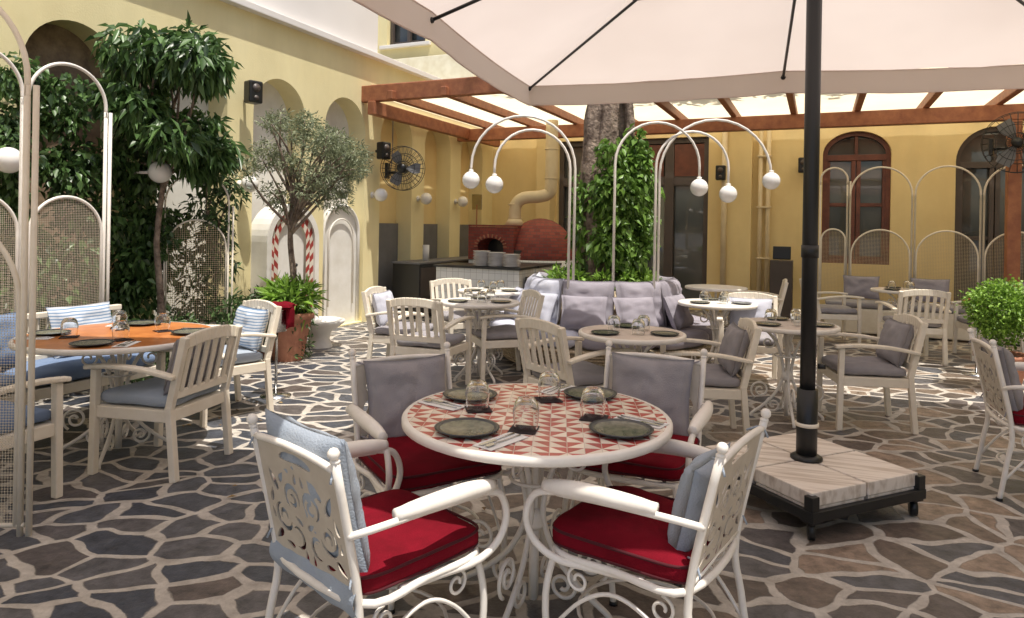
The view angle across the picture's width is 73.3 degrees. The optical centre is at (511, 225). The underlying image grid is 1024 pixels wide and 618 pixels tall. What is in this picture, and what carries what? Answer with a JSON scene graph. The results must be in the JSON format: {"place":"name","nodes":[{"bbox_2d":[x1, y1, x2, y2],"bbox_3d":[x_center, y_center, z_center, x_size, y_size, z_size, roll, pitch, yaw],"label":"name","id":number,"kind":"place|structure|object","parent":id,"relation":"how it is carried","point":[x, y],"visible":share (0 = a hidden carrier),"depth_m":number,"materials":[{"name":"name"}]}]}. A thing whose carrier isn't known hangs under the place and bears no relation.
{"place":"outdoors","nodes":[
{"label":"outdoors","id":0,"kind":"place"},
{"bbox_2d":[0,310,1023,617],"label":"ground","id":1,"kind":"structure","parent":0,"point":[128,530],"depth_m":3.43,"materials":[{"name":"stone"}]},
{"bbox_2d":[0,6,39,536],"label":"trellis screen","id":2,"kind":"object","parent":1,"relation":"on","point":[19,408],"visible":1,"depth_m":3.23,"materials":[{"name":"beige paint"}]},
{"bbox_2d":[0,368,71,498],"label":"wooden armchair","id":3,"kind":"object","parent":1,"relation":"on","point":[44,427],"visible":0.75,"depth_m":3.66,"materials":[{"name":"beige paint"}]},
{"bbox_2d":[0,52,112,402],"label":"trellis screen","id":4,"kind":"object","parent":1,"relation":"on","point":[104,244],"visible":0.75,"depth_m":5.33,"materials":[{"name":"white paint"}]},
{"bbox_2d":[0,301,155,453],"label":"slatted bench","id":5,"kind":"object","parent":1,"relation":"on","point":[60,366],"visible":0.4,"depth_m":4.76,"materials":[{"name":"beige paint"}]},
{"bbox_2d":[8,322,212,468],"bbox_3d":[-2.539,1.079,4.450,1.170,0.755,1.170,1,0,44],"label":"round bistro table","id":6,"kind":"object","parent":1,"relation":"on","point":[149,338],"visible":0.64,"depth_m":4.37,"materials":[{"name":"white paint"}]},
{"bbox_2d":[28,329,60,335],"bbox_3d":[-2.941,0.684,4.384,0.236,0.018,0.236,1,0,0],"label":"dinner plate","id":7,"kind":"object","parent":6,"relation":"on","point":[48,332],"visible":0.59,"depth_m":4.40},
{"bbox_2d":[58,335,79,338],"bbox_3d":[-2.758,0.694,4.288,0.100,0.004,0.100,1,0,-24],"label":"paper napkin","id":8,"kind":"object","parent":6,"relation":"on","point":[77,336],"visible":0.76,"depth_m":4.25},
{"bbox_2d":[60,318,78,336],"bbox_3d":[-2.762,0.634,4.296,0.099,0.115,0.099,1,0,0],"label":"drinking glass","id":9,"kind":"object","parent":8,"relation":"on","point":[69,327],"visible":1,"depth_m":4.26,"materials":[{"name":"clear"}]},
{"bbox_2d":[68,339,114,346],"bbox_3d":[-2.466,0.692,4.042,0.236,0.018,0.236,1,0,0],"label":"dinner plate","id":10,"kind":"object","parent":6,"relation":"on","point":[90,342],"visible":1,"depth_m":4.05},
{"bbox_2d":[128,320,153,325],"bbox_3d":[-2.609,0.690,4.860,0.236,0.018,0.236,1,0,0],"label":"dinner plate","id":11,"kind":"object","parent":6,"relation":"on","point":[141,322],"visible":0.73,"depth_m":4.88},
{"bbox_2d":[171,328,204,334],"bbox_3d":[-2.111,0.698,4.519,0.236,0.018,0.236,1,0,0],"label":"dinner plate","id":12,"kind":"object","parent":6,"relation":"on","point":[185,331],"visible":0.78,"depth_m":4.54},
{"bbox_2d":[83,324,242,482],"bbox_3d":[-2.114,1.035,4.232,0.657,0.859,0.630,1,0,13],"label":"wooden armchair","id":13,"kind":"object","parent":1,"relation":"on","point":[189,381],"visible":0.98,"depth_m":4.03,"materials":[{"name":"beige paint"}]},
{"bbox_2d":[77,10,253,376],"bbox_3d":[-3.248,-0.249,6.428,1.614,3.388,1.526,1,0,0],"label":"ficus tree","id":14,"kind":"object","parent":1,"relation":"on","point":[142,80],"visible":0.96,"depth_m":6.02,"materials":[{"name":"green plant"}]},
{"bbox_2d":[160,174,233,344],"bbox_3d":[-3.053,0.467,6.654,0.678,1.959,0.018,1,0,-10],"label":"trellis screen","id":15,"kind":"object","parent":1,"relation":"on","point":[226,263],"visible":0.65,"depth_m":6.66,"materials":[{"name":"beige paint"}]},
{"bbox_2d":[173,174,251,321],"bbox_3d":[-3.009,0.351,6.919,0.710,2.195,0.738,1,0,-25],"label":"young laurel tree","id":16,"kind":"object","parent":1,"relation":"on","point":[208,216],"visible":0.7,"depth_m":6.89,"materials":[{"name":"green plant"}]},
{"bbox_2d":[124,284,318,384],"bbox_3d":[-3.088,0.990,6.683,1.220,0.892,2.796,1,0,23],"label":"shrub hedge","id":17,"kind":"object","parent":1,"relation":"on","point":[222,316],"visible":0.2,"depth_m":6.72,"materials":[{"name":"green plant"}]},
{"bbox_2d":[169,299,281,427],"bbox_3d":[-2.245,1.033,5.377,0.630,0.859,0.657,1,0,41],"label":"wooden armchair","id":18,"kind":"object","parent":1,"relation":"on","point":[251,319],"visible":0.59,"depth_m":5.39,"materials":[{"name":"beige paint"}]},
{"bbox_2d":[0,0,492,326],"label":"wall","id":19,"kind":"structure","parent":1,"relation":"on","point":[296,66],"depth_m":9.09,"materials":[{"name":"yellow paint"}]},
{"bbox_2d":[0,147,18,172],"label":"globe wall lamp","id":20,"kind":"object","parent":19,"relation":"attached to","point":[9,159],"visible":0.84,"depth_m":5.19,"materials":[{"name":"white glass"}]},
{"bbox_2d":[0,50,198,329],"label":"wall ivy","id":21,"kind":"object","parent":19,"relation":"attached to","point":[79,172],"depth_m":5.92,"materials":[{"name":"green plant"}]},
{"bbox_2d":[134,161,171,182],"bbox_3d":[-3.509,-0.491,6.404,0.860,0.200,0.200,1,0,24],"label":"globe wall lamp","id":22,"kind":"object","parent":19,"relation":"attached to","point":[161,174],"visible":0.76,"depth_m":6.21,"materials":[{"name":"white glass"}]},
{"bbox_2d":[237,176,258,192],"bbox_3d":[-3.096,-0.484,8.070,0.260,0.200,0.200,1,0,24],"label":"globe wall lamp","id":23,"kind":"object","parent":19,"relation":"attached to","point":[250,184],"visible":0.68,"depth_m":8.00,"materials":[{"name":"white glass"}]},
{"bbox_2d":[244,80,262,104],"bbox_3d":[-3.058,-1.554,8.066,0.258,0.260,0.170,1,0,40],"label":"wall speaker","id":24,"kind":"object","parent":19,"relation":"attached to","point":[253,91],"depth_m":7.97,"materials":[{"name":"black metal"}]},
{"bbox_2d":[250,204,318,315],"bbox_3d":[-2.871,0.590,8.695,0.300,1.720,0.940,1,0,24],"label":"mosaic niche","id":25,"kind":"object","parent":19,"relation":"attached to","point":[269,247],"visible":0.57,"depth_m":8.48,"materials":[{"name":"white paint"}]},
{"bbox_2d":[248,0,377,52],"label":"wall","id":26,"kind":"structure","parent":19,"relation":"on","point":[352,22],"depth_m":9.78,"materials":[{"name":"beige paint"}]},
{"bbox_2d":[322,204,359,322],"bbox_3d":[-2.508,0.559,10.000,0.102,1.755,0.850,1,0,24],"label":"arched door","id":27,"kind":"structure","parent":19,"relation":"attached to","point":[341,254],"depth_m":10.04,"materials":[{"name":"white paint"}]},
{"bbox_2d":[370,188,386,200],"bbox_3d":[-2.022,-0.465,10.482,0.260,0.200,0.200,1,0,24],"label":"globe wall lamp","id":28,"kind":"object","parent":19,"relation":"attached to","point":[379,194],"visible":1,"depth_m":10.41,"materials":[{"name":"white glass"}]},
{"bbox_2d":[375,142,390,159],"bbox_3d":[-1.988,-1.135,10.487,0.258,0.260,0.170,1,0,40],"label":"wall speaker","id":29,"kind":"object","parent":19,"relation":"attached to","point":[383,149],"depth_m":10.39,"materials":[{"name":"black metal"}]},
{"bbox_2d":[380,146,424,190],"bbox_3d":[-1.634,-0.859,10.470,0.680,0.670,0.380,1,0,8],"label":"wall fan","id":30,"kind":"object","parent":19,"relation":"attached to","point":[401,168],"depth_m":10.35,"materials":[{"name":"black metal"}]},
{"bbox_2d":[260,301,295,399],"bbox_3d":[-2.012,1.060,5.900,0.273,0.811,0.260,1,0,0],"label":"wine bucket stand","id":31,"kind":"object","parent":1,"relation":"on","point":[286,319],"visible":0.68,"depth_m":5.86,"materials":[{"name":"metal"}]},
{"bbox_2d":[271,310,314,361],"bbox_3d":[-2.441,1.198,7.500,0.562,0.520,0.562,1,0,0],"label":"terracotta pot","id":32,"kind":"object","parent":1,"relation":"on","point":[287,340],"visible":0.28,"depth_m":7.34,"materials":[{"name":"ceramic"}]},
{"bbox_2d":[253,270,329,328],"bbox_3d":[-2.413,0.809,7.427,0.812,0.672,0.795,1,0,0],"label":"potted grassy plant","id":33,"kind":"object","parent":32,"relation":"in","point":[292,292],"visible":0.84,"depth_m":7.32,"materials":[{"name":"green plant"}]},
{"bbox_2d":[227,105,375,281],"bbox_3d":[-2.253,-0.150,7.481,1.555,2.334,1.218,1,0,0],"label":"olive tree","id":34,"kind":"object","parent":32,"relation":"in","point":[300,197],"visible":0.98,"depth_m":7.39,"materials":[{"name":"green plant"}]},
{"bbox_2d":[307,316,345,348],"bbox_3d":[-2.323,1.295,8.300,0.620,0.330,0.620,1,0,0],"label":"stone basin","id":35,"kind":"object","parent":1,"relation":"on","point":[327,325],"visible":0.77,"depth_m":8.18,"materials":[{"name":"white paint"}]},
{"bbox_2d":[246,408,509,617],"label":"metal armchair","id":36,"kind":"object","parent":1,"relation":"on","point":[340,542],"visible":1,"depth_m":2.12,"materials":[{"name":"white paint"}]},
{"bbox_2d":[361,286,438,358],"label":"wooden armchair","id":37,"kind":"object","parent":1,"relation":"on","point":[381,295],"visible":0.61,"depth_m":6.76,"materials":[{"name":"beige paint"}]},
{"bbox_2d":[386,297,474,384],"bbox_3d":[-0.751,1.059,6.267,0.630,0.859,0.657,1,0,21],"label":"wooden armchair","id":38,"kind":"object","parent":1,"relation":"on","point":[427,341],"visible":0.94,"depth_m":6.06,"materials":[{"name":"beige paint"}]},
{"bbox_2d":[345,342,516,601],"bbox_3d":[-0.384,1.043,3.090,0.683,0.906,0.699,1,0,-30],"label":"metal armchair","id":39,"kind":"object","parent":1,"relation":"on","point":[395,389],"visible":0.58,"depth_m":3.16,"materials":[{"name":"white paint"}]},
{"bbox_2d":[391,256,472,318],"bbox_3d":[-1.033,1.037,12.383,0.552,0.890,3.240,1,0,24],"label":"bar cabinet","id":40,"kind":"object","parent":1,"relation":"on","point":[412,278],"visible":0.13,"depth_m":10.96,"materials":[{"name":"wood"}]},
{"bbox_2d":[429,278,494,360],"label":"wooden armchair","id":41,"kind":"object","parent":1,"relation":"on","point":[451,314],"visible":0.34,"depth_m":8.09,"materials":[{"name":"beige paint"}]},
{"bbox_2d":[472,194,481,226],"bbox_3d":[-0.705,0.438,13.555,0.220,2.100,0.024,1,0,24],"label":"pizza peel","id":42,"kind":"object","parent":1,"relation":"on","point":[476,202],"visible":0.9,"depth_m":13.55,"materials":[{"name":"brown wood"}]},
{"bbox_2d":[440,297,519,383],"bbox_3d":[-0.320,1.117,6.750,0.780,0.755,0.780,1,0,21],"label":"round bistro table","id":43,"kind":"object","parent":1,"relation":"on","point":[488,305],"visible":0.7,"depth_m":6.65,"materials":[{"name":"white paint"}]},
{"bbox_2d":[458,287,519,359],"bbox_3d":[-0.240,1.119,7.900,0.780,0.755,0.780,1,0,-2],"label":"round bistro table","id":44,"kind":"object","parent":1,"relation":"on","point":[498,293],"visible":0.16,"depth_m":7.72,"materials":[{"name":"white paint"}]},
{"bbox_2d":[434,262,561,312],"bbox_3d":[0.051,1.041,11.360,1.440,0.880,2.860,1,0,24],"label":"pizza bar counter","id":45,"kind":"object","parent":1,"relation":"on","point":[512,277],"visible":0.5,"depth_m":10.11,"materials":[{"name":"tile"}]},
{"bbox_2d":[473,250,520,266],"bbox_3d":[-0.225,0.486,10.059,0.740,0.220,0.280,1,0,24],"label":"plate stack","id":46,"kind":"object","parent":45,"relation":"on","point":[487,258],"visible":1,"depth_m":10.03,"materials":[{"name":"white ceramic"}]},
{"bbox_2d":[464,289,544,379],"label":"wooden armchair","id":47,"kind":"object","parent":1,"relation":"on","point":[501,336],"visible":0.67,"depth_m":6.62,"materials":[{"name":"beige paint"}]},
{"bbox_2d":[462,115,576,279],"bbox_3d":[0.071,0.164,7.250,1.212,2.674,0.184,1,0,0],"label":"arched globe lamp","id":48,"kind":"object","parent":1,"relation":"on","point":[470,179],"visible":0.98,"depth_m":7.27,"materials":[{"name":"metal"}]},
{"bbox_2d":[468,120,575,268],"bbox_3d":[0.307,-0.145,11.943,1.730,3.300,1.320,1,0,24],"label":"brick pizza oven","id":49,"kind":"object","parent":1,"relation":"on","point":[539,240],"visible":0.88,"depth_m":11.59,"materials":[{"name":"brick"}]},
{"bbox_2d":[485,128,571,288],"bbox_3d":[0.165,0.246,7.167,0.907,2.514,0.182,1,0,-8],"label":"arched globe lamp","id":50,"kind":"object","parent":1,"relation":"on","point":[494,183],"visible":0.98,"depth_m":7.17,"materials":[{"name":"metal"}]},
{"bbox_2d":[401,383,672,617],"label":"round mosaic table","id":51,"kind":"object","parent":1,"relation":"on","point":[564,436],"visible":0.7,"depth_m":2.62,"materials":[{"name":"white paint"}]},
{"bbox_2d":[418,398,464,410],"bbox_3d":[-0.288,0.733,2.839,0.200,0.011,0.085,1,0,37],"label":"cutlery set","id":52,"kind":"object","parent":51,"relation":"on","point":[442,404],"visible":0.99,"depth_m":2.83,"materials":[{"name":"metal"}]},
{"bbox_2d":[434,417,499,436],"bbox_3d":[-0.162,0.732,2.483,0.236,0.018,0.236,1,0,0],"label":"dinner plate","id":53,"kind":"object","parent":51,"relation":"on","point":[466,427],"visible":1,"depth_m":2.50,"materials":[{"name":"ceramic"}]},
{"bbox_2d":[443,387,496,400],"bbox_3d":[-0.181,0.732,2.971,0.236,0.018,0.236,1,0,0],"label":"dinner plate","id":54,"kind":"object","parent":51,"relation":"on","point":[458,393],"visible":0.52,"depth_m":2.98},
{"bbox_2d":[465,405,492,412],"bbox_3d":[-0.135,0.740,2.772,0.100,0.004,0.100,1,0,-11],"label":"paper napkin","id":55,"kind":"object","parent":51,"relation":"on","point":[488,410],"visible":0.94,"depth_m":2.73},
{"bbox_2d":[465,379,489,411],"bbox_3d":[-0.139,0.680,2.768,0.099,0.115,0.099,1,0,0],"label":"drinking glass","id":56,"kind":"object","parent":55,"relation":"on","point":[477,393],"visible":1,"depth_m":2.73,"materials":[{"name":"white"}]},
{"bbox_2d":[472,432,527,450],"bbox_3d":[-0.037,0.738,2.369,0.085,0.011,0.200,1,0,40],"label":"cutlery set","id":57,"kind":"object","parent":51,"relation":"on","point":[500,441],"visible":1,"depth_m":2.36,"materials":[{"name":"metal"}]},
{"bbox_2d":[508,424,539,434],"bbox_3d":[0.043,0.743,2.509,0.100,0.004,0.100,1,0,12],"label":"paper napkin","id":58,"kind":"object","parent":51,"relation":"on","point":[511,429],"visible":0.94,"depth_m":2.47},
{"bbox_2d":[513,396,539,431],"bbox_3d":[0.051,0.683,2.511,0.099,0.115,0.099,1,0,0],"label":"drinking glass","id":59,"kind":"object","parent":58,"relation":"on","point":[526,411],"visible":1,"depth_m":2.47,"materials":[{"name":"white"}]},
{"bbox_2d":[534,397,562,402],"bbox_3d":[0.156,0.745,2.946,0.100,0.004,0.100,1,0,-15],"label":"paper napkin","id":60,"kind":"object","parent":51,"relation":"on","point":[543,401],"visible":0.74,"depth_m":2.91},
{"bbox_2d":[538,371,560,400],"bbox_3d":[0.160,0.685,2.953,0.099,0.115,0.099,1,0,0],"label":"drinking glass","id":61,"kind":"object","parent":60,"relation":"on","point":[549,384],"visible":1,"depth_m":2.92,"materials":[{"name":"white"}]},
{"bbox_2d":[563,386,616,398],"bbox_3d":[0.345,0.741,3.031,0.236,0.018,0.236,1,0,0],"label":"dinner plate","id":62,"kind":"object","parent":51,"relation":"on","point":[575,391],"visible":0.54,"depth_m":3.05,"materials":[{"name":"ceramic"}]},
{"bbox_2d":[579,415,608,421],"bbox_3d":[0.319,0.748,2.676,0.100,0.004,0.100,1,0,17],"label":"paper napkin","id":63,"kind":"object","parent":51,"relation":"on","point":[590,420],"visible":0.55,"depth_m":2.64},
{"bbox_2d":[581,386,605,419],"bbox_3d":[0.317,0.688,2.683,0.099,0.115,0.099,1,0,0],"label":"drinking glass","id":64,"kind":"object","parent":63,"relation":"on","point":[593,402],"visible":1,"depth_m":2.65,"materials":[{"name":"white"}]},
{"bbox_2d":[588,418,653,437],"bbox_3d":[0.397,0.742,2.505,0.236,0.018,0.236,1,0,0],"label":"dinner plate","id":65,"kind":"object","parent":51,"relation":"on","point":[619,428],"visible":1,"depth_m":2.52,"materials":[{"name":"ceramic"}]},
{"bbox_2d":[615,414,668,428],"bbox_3d":[0.492,0.747,2.640,0.200,0.011,0.085,1,0,37],"label":"cutlery set","id":66,"kind":"object","parent":51,"relation":"on","point":[656,424],"visible":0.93,"depth_m":2.62,"materials":[{"name":"metal"}]},
{"bbox_2d":[514,318,635,386],"bbox_3d":[0.432,1.080,4.930,0.657,0.859,0.630,1,0,-35],"label":"wooden armchair","id":67,"kind":"object","parent":1,"relation":"on","point":[576,370],"visible":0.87,"depth_m":4.77,"materials":[{"name":"beige paint"}]},
{"bbox_2d":[557,291,616,324],"bbox_3d":[1.031,1.108,7.950,1.320,0.820,1.320,1,0,0],"label":"planter ring","id":68,"kind":"object","parent":1,"relation":"on","point":[615,313],"visible":0.01,"depth_m":7.51,"materials":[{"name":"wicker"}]},
{"bbox_2d":[541,103,665,290],"bbox_3d":[2.979,-2.741,8.463,5.669,7.329,3.733,1,0,21],"label":"old climber covered tree","id":69,"kind":"object","parent":68,"relation":"in","point":[608,128],"visible":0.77,"depth_m":7.61,"materials":[{"name":"green plant"}]},
{"bbox_2d":[489,272,712,366],"bbox_3d":[1.032,1.045,7.950,2.638,0.946,2.638,1,0,0],"label":"round sofa","id":70,"kind":"object","parent":1,"relation":"on","point":[586,303],"visible":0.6,"depth_m":7.10,"materials":[{"name":"fabric"}]},
{"bbox_2d":[578,325,686,353],"bbox_3d":[0.850,1.138,4.920,0.760,0.755,0.760,1,0,0],"label":"round bistro table","id":71,"kind":"object","parent":1,"relation":"on","point":[626,336],"visible":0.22,"depth_m":4.72,"materials":[{"name":"white paint"}]},
{"bbox_2d":[607,315,620,330],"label":"drinking glass","id":72,"kind":"object","parent":71,"relation":"on","point":[613,322],"visible":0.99,"depth_m":4.93,"materials":[{"name":"white"}]},
{"bbox_2d":[632,319,644,334],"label":"drinking glass","id":73,"kind":"object","parent":71,"relation":"on","point":[638,326],"visible":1,"depth_m":4.76,"materials":[{"name":"white"}]},
{"bbox_2d":[562,340,712,587],"bbox_3d":[0.586,1.060,3.230,0.683,0.906,0.699,1,0,25],"label":"metal armchair","id":74,"kind":"object","parent":1,"relation":"on","point":[670,386],"visible":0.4,"depth_m":3.35,"materials":[{"name":"white paint"}]},
{"bbox_2d":[522,408,770,617],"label":"metal armchair","id":75,"kind":"object","parent":1,"relation":"on","point":[688,534],"visible":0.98,"depth_m":2.22,"materials":[{"name":"white paint"}]},
{"bbox_2d":[612,121,707,314],"bbox_3d":[1.537,0.220,7.200,1.002,2.614,0.184,1,0,0],"label":"arched globe lamp","id":76,"kind":"object","parent":1,"relation":"on","point":[699,186],"visible":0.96,"depth_m":7.14,"materials":[{"name":"metal"}]},
{"bbox_2d":[352,0,1023,539],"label":"patio umbrella","id":77,"kind":"object","parent":1,"relation":"on","point":[542,52],"visible":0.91,"depth_m":5.31,"materials":[{"name":"fabric"}]},
{"bbox_2d":[361,64,1023,287],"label":"wooden pergola","id":78,"kind":"object","parent":1,"relation":"on","point":[476,101],"visible":0.45,"depth_m":10.40,"materials":[{"name":"brown wood"}]},
{"bbox_2d":[981,112,1023,172],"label":"wall fan","id":79,"kind":"object","parent":78,"relation":"attached to","point":[1007,156],"depth_m":9.23,"materials":[{"name":"black metal"}]},
{"bbox_2d":[653,130,736,288],"bbox_3d":[1.917,0.267,7.250,0.882,2.534,0.184,1,0,0],"label":"arched globe lamp","id":80,"kind":"object","parent":1,"relation":"on","point":[728,193],"visible":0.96,"depth_m":7.21,"materials":[{"name":"metal"}]},
{"bbox_2d":[378,15,1023,311],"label":"back wall","id":81,"kind":"structure","parent":1,"relation":"on","point":[753,223],"depth_m":12.12,"materials":[{"name":"paint"}]},
{"bbox_2d":[394,54,475,78],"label":"side roof","id":82,"kind":"structure","parent":81,"relation":"attached to","point":[445,66],"depth_m":14.43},
{"bbox_2d":[390,22,1023,306],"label":"windows","id":83,"kind":"structure","parent":81,"relation":"attached to","point":[684,228],"depth_m":11.88,"materials":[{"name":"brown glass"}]},
{"bbox_2d":[715,165,725,179],"bbox_3d":[3.733,-0.935,12.281,0.170,0.260,0.258,1,0,24],"label":"wall speaker","id":84,"kind":"object","parent":81,"relation":"attached to","point":[720,174],"depth_m":12.16,"materials":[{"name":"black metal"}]},
{"bbox_2d":[660,318,761,434],"bbox_3d":[1.396,1.096,4.976,0.657,0.859,0.630,1,0,7],"label":"wooden armchair","id":85,"kind":"object","parent":1,"relation":"on","point":[736,353],"visible":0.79,"depth_m":4.75,"materials":[{"name":"beige paint"}]},
{"bbox_2d":[685,284,747,325],"bbox_3d":[2.630,1.169,8.900,0.780,0.755,0.780,1,0,20],"label":"round bistro table","id":86,"kind":"object","parent":1,"relation":"on","point":[715,288],"visible":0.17,"depth_m":8.77,"materials":[{"name":"white paint"}]},
{"bbox_2d":[678,298,757,363],"bbox_3d":[2.080,1.159,7.000,0.780,0.755,0.780,1,0,42],"label":"round bistro table","id":87,"kind":"object","parent":1,"relation":"on","point":[715,305],"visible":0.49,"depth_m":6.95,"materials":[{"name":"white paint"}]},
{"bbox_2d":[656,118,779,281],"bbox_3d":[2.183,0.201,7.300,1.292,2.674,0.184,1,0,0],"label":"arched globe lamp","id":88,"kind":"object","parent":1,"relation":"on","point":[771,180],"visible":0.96,"depth_m":7.30,"materials":[{"name":"metal"}]},
{"bbox_2d":[716,292,782,390],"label":"wooden armchair","id":89,"kind":"object","parent":1,"relation":"on","point":[763,302],"visible":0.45,"depth_m":6.91,"materials":[{"name":"beige paint"}]},
{"bbox_2d":[745,279,788,315],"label":"wooden armchair","id":90,"kind":"object","parent":1,"relation":"on","point":[782,292],"visible":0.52,"depth_m":8.94,"materials":[{"name":"beige paint"}]},
{"bbox_2d":[738,317,840,427],"bbox_3d":[2.200,1.161,5.500,0.760,0.755,0.760,1,0,-23],"label":"round bistro table","id":91,"kind":"object","parent":1,"relation":"on","point":[787,329],"visible":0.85,"depth_m":5.48,"materials":[{"name":"white paint"}]},
{"bbox_2d":[765,309,776,321],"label":"drinking glass","id":92,"kind":"object","parent":91,"relation":"on","point":[770,315],"visible":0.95,"depth_m":5.51,"materials":[{"name":"white"}]},
{"bbox_2d":[799,279,863,344],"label":"wooden armchair","id":93,"kind":"object","parent":1,"relation":"on","point":[843,312],"visible":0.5,"depth_m":9.05,"materials":[{"name":"beige paint"}]},
{"bbox_2d":[816,313,927,433],"bbox_3d":[2.796,1.121,5.415,0.657,0.859,0.630,1,0,9],"label":"wooden armchair","id":94,"kind":"object","parent":1,"relation":"on","point":[884,370],"visible":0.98,"depth_m":5.19,"materials":[{"name":"beige paint"}]},
{"bbox_2d":[870,287,917,343],"bbox_3d":[5.080,1.211,8.950,0.760,0.755,0.760,1,0,-25],"label":"round bistro table","id":95,"kind":"object","parent":1,"relation":"on","point":[881,290],"visible":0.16,"depth_m":8.94,"materials":[{"name":"white paint"}]},
{"bbox_2d":[875,289,951,364],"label":"wooden armchair","id":96,"kind":"object","parent":1,"relation":"on","point":[934,326],"visible":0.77,"depth_m":7.85,"materials":[{"name":"beige paint"}]},
{"bbox_2d":[818,164,1023,305],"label":"trellis screen","id":97,"kind":"object","parent":1,"relation":"on","point":[846,245],"visible":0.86,"depth_m":10.26,"materials":[{"name":"beige paint"}]},
{"bbox_2d":[824,275,1023,344],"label":"chairs","id":98,"kind":"object","parent":1,"relation":"on","point":[860,286],"visible":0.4,"depth_m":9.97,"materials":[{"name":"beige paint"}]},
{"bbox_2d":[950,290,1023,360],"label":"wooden armchair","id":99,"kind":"object","parent":1,"relation":"on","point":[960,322],"visible":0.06,"depth_m":8.52,"materials":[{"name":"beige paint"}]},
{"bbox_2d":[967,328,1023,501],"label":"metal armchair","id":100,"kind":"object","parent":1,"relation":"on","point":[998,367],"visible":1,"depth_m":3.93,"materials":[{"name":"white paint"}]},
{"bbox_2d":[972,350,1023,390],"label":"terracotta pot","id":101,"kind":"object","parent":1,"relation":"on","point":[1018,356],"visible":0.15,"depth_m":6.44,"materials":[{"name":"ceramic"}]},
{"bbox_2d":[954,274,1023,350],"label":"boxwood ball","id":102,"kind":"object","parent":101,"relation":"on","point":[986,308],"visible":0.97,"depth_m":6.51,"materials":[{"name":"green plant"}]},
{"bbox_2d":[769,246,792,317],"bbox_3d":[4.484,0.964,11.460,0.350,1.229,0.350,1,0,24],"label":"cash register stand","id":103,"kind":"object","parent":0,"point":[781,269],"visible":0.77,"depth_m":11.31,"materials":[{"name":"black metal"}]},
{"bbox_3d":[-2.321,0.702,4.584,0.100,0.004,0.100,1,0,41],"label":"paper napkin","id":104,"kind":"object","parent":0,"visible":0},
{"bbox_2d":[154,313,170,330],"bbox_3d":[-2.328,0.641,4.587,0.099,0.115,0.099,1,0,0],"label":"drinking glass","id":105,"kind":"object","parent":104,"relation":"on","point":[162,321],"visible":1,"depth_m":4.55,"materials":[{"name":"clear"}]},
{"bbox_3d":[-2.675,0.695,4.687,0.100,0.004,0.100,1,0,-24],"label":"paper napkin","id":106,"kind":"object","parent":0,"visible":0},
{"bbox_2d":[111,310,127,325],"bbox_3d":[-2.667,0.636,4.679,0.099,0.115,0.099,1,0,0],"label":"drinking glass","id":107,"kind":"object","parent":106,"relation":"on","point":[119,315],"visible":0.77,"depth_m":4.65,"materials":[{"name":"white"}]},
{"bbox_3d":[-2.397,0.700,4.222,0.100,0.004,0.100,1,0,33],"label":"paper napkin","id":108,"kind":"object","parent":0,"visible":0},
{"bbox_2d":[112,320,129,339],"bbox_3d":[-2.402,0.640,4.226,0.099,0.115,0.099,1,0,0],"label":"drinking glass","id":109,"kind":"object","parent":108,"relation":"on","point":[120,329],"visible":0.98,"depth_m":4.19,"materials":[{"name":"clear"}]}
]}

